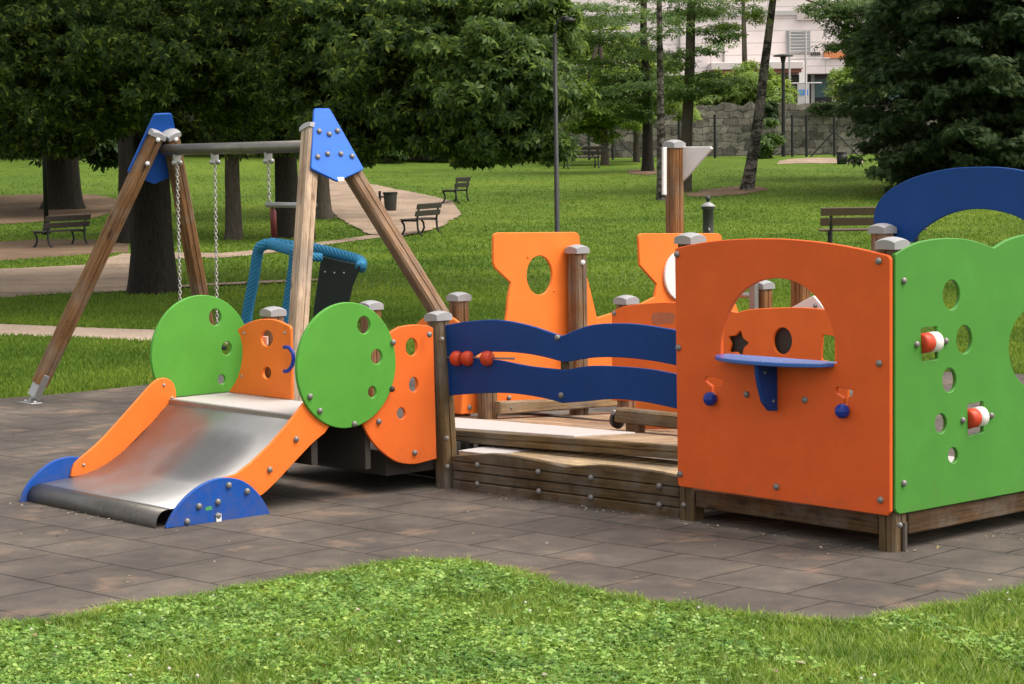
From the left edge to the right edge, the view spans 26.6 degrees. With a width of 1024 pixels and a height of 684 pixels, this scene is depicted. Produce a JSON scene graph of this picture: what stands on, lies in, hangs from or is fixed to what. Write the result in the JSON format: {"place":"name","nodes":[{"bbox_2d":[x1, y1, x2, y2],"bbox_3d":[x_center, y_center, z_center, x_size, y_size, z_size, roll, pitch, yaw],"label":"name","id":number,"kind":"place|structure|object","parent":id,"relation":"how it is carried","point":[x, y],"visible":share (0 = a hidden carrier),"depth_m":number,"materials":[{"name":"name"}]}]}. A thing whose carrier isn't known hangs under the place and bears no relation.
{"place":"outdoors","nodes":[
{"label":"outdoors","id":0,"kind":"place"},
{"bbox_2d":[0,324,226,343],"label":"path","id":1,"kind":"structure","parent":0,"point":[39,330],"depth_m":23.83,"materials":[{"name":"concrete"}]},
{"bbox_2d":[0,234,380,297],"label":"path","id":2,"kind":"structure","parent":0,"point":[52,279],"depth_m":36.06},
{"bbox_2d":[180,279,317,286],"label":"path","id":3,"kind":"structure","parent":0,"point":[244,282],"depth_m":33.18,"materials":[{"name":"beige concrete"}]},
{"bbox_2d":[329,179,460,235],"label":"path","id":4,"kind":"structure","parent":0,"point":[346,206],"depth_m":60.50,"materials":[{"name":"beige concrete"}]},
{"bbox_2d":[378,191,397,210],"bbox_3d":[-3.159,-3.478,55.830,0.444,0.830,0.373,2,6,34],"label":"litter bin","id":5,"kind":"object","parent":4,"relation":"on","point":[390,201],"visible":0.87,"depth_m":55.67,"materials":[{"name":"metal"}]},
{"bbox_2d":[0,372,1023,622],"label":"rubber paving","id":6,"kind":"structure","parent":0,"point":[316,518],"depth_m":10.20,"materials":[{"name":"rubber"}]},
{"bbox_2d":[18,108,475,404],"bbox_3d":[-1.897,-0.588,15.844,1.830,2.224,3.770,-5,6,-42],"label":"swing frame","id":7,"kind":"object","parent":6,"relation":"on","point":[322,147],"visible":0.68,"depth_m":15.56,"materials":[{"name":"brown wood"}]},
{"bbox_2d":[171,153,226,349],"bbox_3d":[-2.381,-0.682,16.342,0.180,1.467,0.542,-5,6,-42],"label":"flat swing","id":8,"kind":"object","parent":7,"relation":"hanging from","point":[214,160],"visible":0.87,"depth_m":16.21,"materials":[{"name":"metal"}]},
{"bbox_2d":[241,152,367,324],"bbox_3d":[-1.468,-0.625,15.343,0.515,1.443,0.957,-5,6,-41],"label":"basket swing","id":9,"kind":"object","parent":7,"relation":"hanging from","point":[339,270],"visible":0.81,"depth_m":15.29,"materials":[{"name":"fabric"}]},
{"bbox_2d":[0,435,1022,592],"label":"leaf litter","id":10,"kind":"object","parent":6,"relation":"on","point":[937,547],"visible":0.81,"depth_m":10.77,"materials":[{"name":"brown plant"}]},
{"bbox_2d":[19,140,1023,552],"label":"play structure","id":11,"kind":"object","parent":6,"relation":"on","point":[757,408],"visible":1,"depth_m":11.32,"materials":[{"name":"weathered wood"},{"name":"painted plastic"},{"name":"metal"}]},
{"bbox_2d":[0,154,1023,679],"bbox_3d":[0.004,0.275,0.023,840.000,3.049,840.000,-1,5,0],"label":"lawn","id":12,"kind":"structure","parent":0,"point":[618,168],"depth_m":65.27,"materials":[{"name":"green plant"}]},
{"bbox_2d":[42,155,50,234],"bbox_3d":[-11.502,-5.236,53.184,0.200,5.200,0.200,-1,5,0],"label":"lamp post","id":13,"kind":"object","parent":12,"relation":"on","point":[45,187],"visible":0.45,"depth_m":53.26,"materials":[{"name":"metal"}]},
{"bbox_2d":[0,194,115,223],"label":"bare earth","id":14,"kind":"structure","parent":12,"relation":"on","point":[19,209],"depth_m":62.55,"materials":[{"name":"brown soil"}]},
{"bbox_2d":[0,0,117,209],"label":"broadleaf tree","id":15,"kind":"object","parent":14,"relation":"on","point":[64,185],"visible":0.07,"depth_m":62.34,"materials":[{"name":"green plant"}]},
{"bbox_2d":[0,239,128,259],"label":"bare earth","id":16,"kind":"structure","parent":12,"relation":"on","point":[14,250],"depth_m":47.62,"materials":[{"name":"beige soil"}]},
{"bbox_2d":[30,214,90,247],"bbox_3d":[-10.153,-2.494,48.786,0.538,0.714,1.700,1,5,24],"label":"park bench","id":17,"kind":"object","parent":16,"relation":"on","point":[83,224],"visible":0.98,"depth_m":48.62,"materials":[{"name":"wood"}]},
{"bbox_2d":[2,1,186,242],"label":"broadleaf tree","id":18,"kind":"object","parent":16,"relation":"on","point":[124,152],"depth_m":49.58,"materials":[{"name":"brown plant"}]},
{"bbox_2d":[187,118,259,239],"bbox_3d":[-6.152,-8.353,50.674,5.913,12.150,7.235,-1,5,0],"label":"broadleaf tree","id":19,"kind":"object","parent":12,"relation":"on","point":[233,223],"visible":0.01,"depth_m":50.24,"materials":[{"name":"brown plant"}]},
{"bbox_2d":[200,115,297,237],"bbox_3d":[-5.313,-8.406,50.999,7.406,12.150,7.121,-1,5,0],"label":"broadleaf tree","id":20,"kind":"object","parent":12,"relation":"on","point":[286,179],"depth_m":50.64,"materials":[{"name":"brown plant"}]},
{"bbox_2d":[0,0,601,294],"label":"chestnut tree","id":21,"kind":"object","parent":12,"relation":"on","point":[477,92],"visible":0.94,"depth_m":25.59,"materials":[{"name":"green plant"}]},
{"bbox_2d":[315,174,334,218],"bbox_3d":[-5.483,-9.179,57.139,7.927,12.150,6.624,-5,6,-43],"label":"broadleaf tree","id":22,"kind":"object","parent":12,"relation":"on","point":[324,206],"visible":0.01,"depth_m":57.65,"materials":[{"name":"brown plant"}]},
{"bbox_2d":[375,133,409,162],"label":"shrub","id":23,"kind":"object","parent":12,"relation":"on","point":[395,156],"visible":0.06,"depth_m":87.67,"materials":[{"name":"green plant"}]},
{"bbox_2d":[400,202,441,235],"bbox_3d":[-2.157,-2.902,51.295,0.578,0.767,1.750,1,5,17],"label":"park bench","id":24,"kind":"object","parent":12,"relation":"on","point":[436,212],"visible":0.98,"depth_m":51.09,"materials":[{"name":"metal"}]},
{"bbox_2d":[431,152,457,162],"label":"shrub","id":25,"kind":"object","parent":12,"relation":"on","point":[439,159],"visible":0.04,"depth_m":88.95,"materials":[{"name":"green plant"}]},
{"bbox_2d":[442,177,470,203],"bbox_3d":[-1.622,-4.402,62.935,0.578,0.767,1.700,0,5,12],"label":"park bench","id":26,"kind":"object","parent":12,"relation":"on","point":[461,179],"visible":0.98,"depth_m":62.58,"materials":[{"name":"metal"}]},
{"bbox_2d":[0,553,1023,683],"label":"grass","id":27,"kind":"structure","parent":12,"relation":"on","point":[908,656],"depth_m":7.94,"materials":[{"name":"green plant"}]},
{"bbox_2d":[0,279,1023,397],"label":"grass","id":28,"kind":"structure","parent":12,"relation":"on","point":[120,367],"depth_m":24.59,"materials":[{"name":"green plant"}]},
{"bbox_2d":[20,578,1010,680],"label":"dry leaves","id":29,"kind":"object","parent":12,"relation":"on","point":[324,665],"visible":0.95,"depth_m":7.76,"materials":[{"name":"brown plant"}]},
{"bbox_2d":[30,571,1008,679],"bbox_3d":[0.075,1.077,8.267,3.851,0.013,2.208,-1,5,0],"label":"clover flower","id":30,"kind":"object","parent":12,"relation":"on","point":[197,675],"visible":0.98,"depth_m":8.17,"materials":[{"name":"white plant"}]},
{"bbox_2d":[553,16,574,231],"bbox_3d":[0.531,-1.727,22.532,0.293,3.302,0.165,-1,5,0],"label":"lamp post","id":31,"kind":"object","parent":12,"relation":"on","point":[556,153],"visible":0.66,"depth_m":22.47,"materials":[{"name":"metal"}]},
{"bbox_2d":[559,128,580,143],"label":"shrub","id":32,"kind":"object","parent":12,"relation":"on","point":[577,140],"visible":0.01,"depth_m":90.75,"materials":[{"name":"green plant"}]},
{"bbox_2d":[569,2,596,75],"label":"background tree","id":33,"kind":"object","parent":12,"relation":"on","point":[589,30],"depth_m":96.96,"materials":[{"name":"green plant"}]},
{"bbox_2d":[563,146,603,168],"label":"park bench","id":34,"kind":"object","parent":12,"relation":"on","point":[598,152],"visible":0.66,"depth_m":80.88,"materials":[{"name":"metal"}]},
{"bbox_2d":[559,44,656,164],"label":"tree","id":35,"kind":"object","parent":12,"relation":"on","point":[593,123],"visible":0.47,"depth_m":83.28,"materials":[{"name":"green plant"}]},
{"bbox_2d":[569,23,704,161],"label":"tree","id":36,"kind":"object","parent":12,"relation":"on","point":[677,106],"visible":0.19,"depth_m":86.28,"materials":[{"name":"green plant"}]},
{"bbox_2d":[628,169,656,174],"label":"bare earth","id":37,"kind":"structure","parent":12,"relation":"on","point":[637,171],"depth_m":76.60,"materials":[{"name":"brown soil"}]},
{"bbox_2d":[569,0,739,170],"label":"broadleaf tree","id":38,"kind":"object","parent":12,"relation":"on","point":[643,113],"visible":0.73,"depth_m":76.25,"materials":[{"name":"green plant"}]},
{"bbox_2d":[614,0,701,199],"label":"birch tree","id":39,"kind":"object","parent":12,"relation":"on","point":[658,36],"visible":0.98,"depth_m":62.49,"materials":[{"name":"green plant"}]},
{"bbox_2d":[701,195,714,232],"bbox_3d":[3.575,-2.100,39.490,0.336,1.152,0.336,4,7,45],"label":"drinking fountain","id":40,"kind":"object","parent":12,"relation":"on","point":[707,207],"visible":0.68,"depth_m":39.40,"materials":[{"name":"paint"}]},
{"bbox_2d":[406,101,1013,159],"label":"stone wall","id":41,"kind":"structure","parent":12,"relation":"on","point":[732,140],"depth_m":93.64,"materials":[{"name":"grey stone"}]},
{"bbox_2d":[764,100,780,118],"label":"ivy","id":42,"kind":"object","parent":41,"relation":"attached to","point":[771,109],"visible":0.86,"depth_m":93.23,"materials":[{"name":"green plant"}]},
{"bbox_2d":[804,101,837,116],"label":"ivy","id":43,"kind":"object","parent":41,"relation":"attached to","point":[812,108],"visible":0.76,"depth_m":93.16,"materials":[{"name":"green plant"}]},
{"bbox_2d":[838,102,867,114],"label":"ivy","id":44,"kind":"object","parent":41,"relation":"attached to","point":[855,108],"visible":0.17,"depth_m":93.21,"materials":[{"name":"green plant"}]},
{"bbox_2d":[685,186,767,196],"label":"bare earth","id":45,"kind":"structure","parent":12,"relation":"on","point":[734,190],"depth_m":65.67,"materials":[{"name":"brown soil"}]},
{"bbox_2d":[610,0,763,191],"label":"broadleaf tree","id":46,"kind":"object","parent":45,"relation":"on","point":[689,92],"visible":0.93,"depth_m":65.45,"materials":[{"name":"green plant"}]},
{"bbox_2d":[714,0,779,189],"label":"birch tree","id":47,"kind":"object","parent":45,"relation":"on","point":[749,176],"visible":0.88,"depth_m":66.28,"materials":[{"name":"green plant"}]},
{"bbox_2d":[588,115,929,159],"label":"wire fence","id":48,"kind":"object","parent":12,"relation":"on","point":[834,139],"visible":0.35,"depth_m":90.08,"materials":[{"name":"metal"}]},
{"bbox_2d":[758,118,786,158],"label":"shrub","id":49,"kind":"object","parent":12,"relation":"on","point":[770,143],"visible":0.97,"depth_m":88.19,"materials":[{"name":"green plant"}]},
{"bbox_2d":[773,54,792,156],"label":"street lamp","id":50,"kind":"object","parent":12,"relation":"on","point":[783,146],"visible":1,"depth_m":90.93,"materials":[{"name":"metal"}]},
{"bbox_2d":[777,158,862,163],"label":"bare earth","id":51,"kind":"structure","parent":12,"relation":"on","point":[812,160],"depth_m":84.65,"materials":[{"name":"beige soil"}]},
{"bbox_2d":[836,152,847,163],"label":"litter bin","id":52,"kind":"object","parent":12,"relation":"on","point":[840,155],"visible":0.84,"depth_m":81.02,"materials":[{"name":"metal"}]},
{"bbox_2d":[793,0,920,124],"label":"broadleaf tree","id":53,"kind":"object","parent":12,"relation":"on","point":[833,11],"visible":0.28,"depth_m":69.99,"materials":[{"name":"green plant"}]},
{"bbox_2d":[818,207,927,242],"bbox_3d":[6.802,-2.103,40.841,2.000,0.892,0.672,-1,5,3],"label":"park bench","id":54,"kind":"object","parent":12,"relation":"on","point":[831,222],"visible":0.51,"depth_m":40.62,"materials":[{"name":"wood"}]},
{"bbox_2d":[826,0,1023,193],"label":"conifer tree","id":55,"kind":"object","parent":12,"relation":"on","point":[976,113],"visible":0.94,"depth_m":61.67,"materials":[{"name":"green plant"}]},
{"bbox_2d":[571,0,1022,105],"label":"building","id":56,"kind":"structure","parent":0,"point":[787,18],"depth_m":113.07,"materials":[{"name":"light plaster"},{"name":"glass"},{"name":"painted metal"}]},
{"bbox_2d":[786,30,809,52],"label":"window","id":57,"kind":"structure","parent":56,"relation":"in","point":[797,38],"depth_m":112.98,"materials":[{"name":"white metal"}]},
{"bbox_2d":[796,8,821,19],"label":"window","id":58,"kind":"structure","parent":56,"relation":"in","point":[799,16],"depth_m":112.87,"materials":[{"name":"white"}]},
{"bbox_2d":[814,79,831,97],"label":"shop window","id":59,"kind":"structure","parent":56,"relation":"in","point":[819,88],"depth_m":114.65,"materials":[{"name":"teal glass"}]},
{"bbox_2d":[797,72,808,103],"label":"poster stand","id":60,"kind":"object","parent":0,"point":[801,98],"visible":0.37,"depth_m":109.29,"materials":[{"name":"white"}]},
{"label":"street","id":61,"kind":"structure","parent":0,"visible":0},
{"bbox_2d":[664,0,802,105],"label":"tree","id":62,"kind":"object","parent":61,"relation":"on","point":[743,94],"visible":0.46,"depth_m":95.88,"materials":[{"name":"green plant"}]},
{"bbox_2d":[805,31,806,102],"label":"steel pole","id":63,"kind":"object","parent":61,"relation":"on","point":[805,66],"visible":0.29,"depth_m":107.22,"materials":[{"name":"grey metal"}]},
{"bbox_2d":[788,31,829,87],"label":"steel pole","id":64,"kind":"object","parent":61,"relation":"on","point":[790,58],"visible":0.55,"depth_m":107.22,"materials":[{"name":"grey metal"}]},
{"bbox_2d":[823,23,886,104],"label":"tree","id":65,"kind":"object","parent":61,"relation":"on","point":[840,78],"visible":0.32,"depth_m":96.01,"materials":[{"name":"green plant"}]}
]}

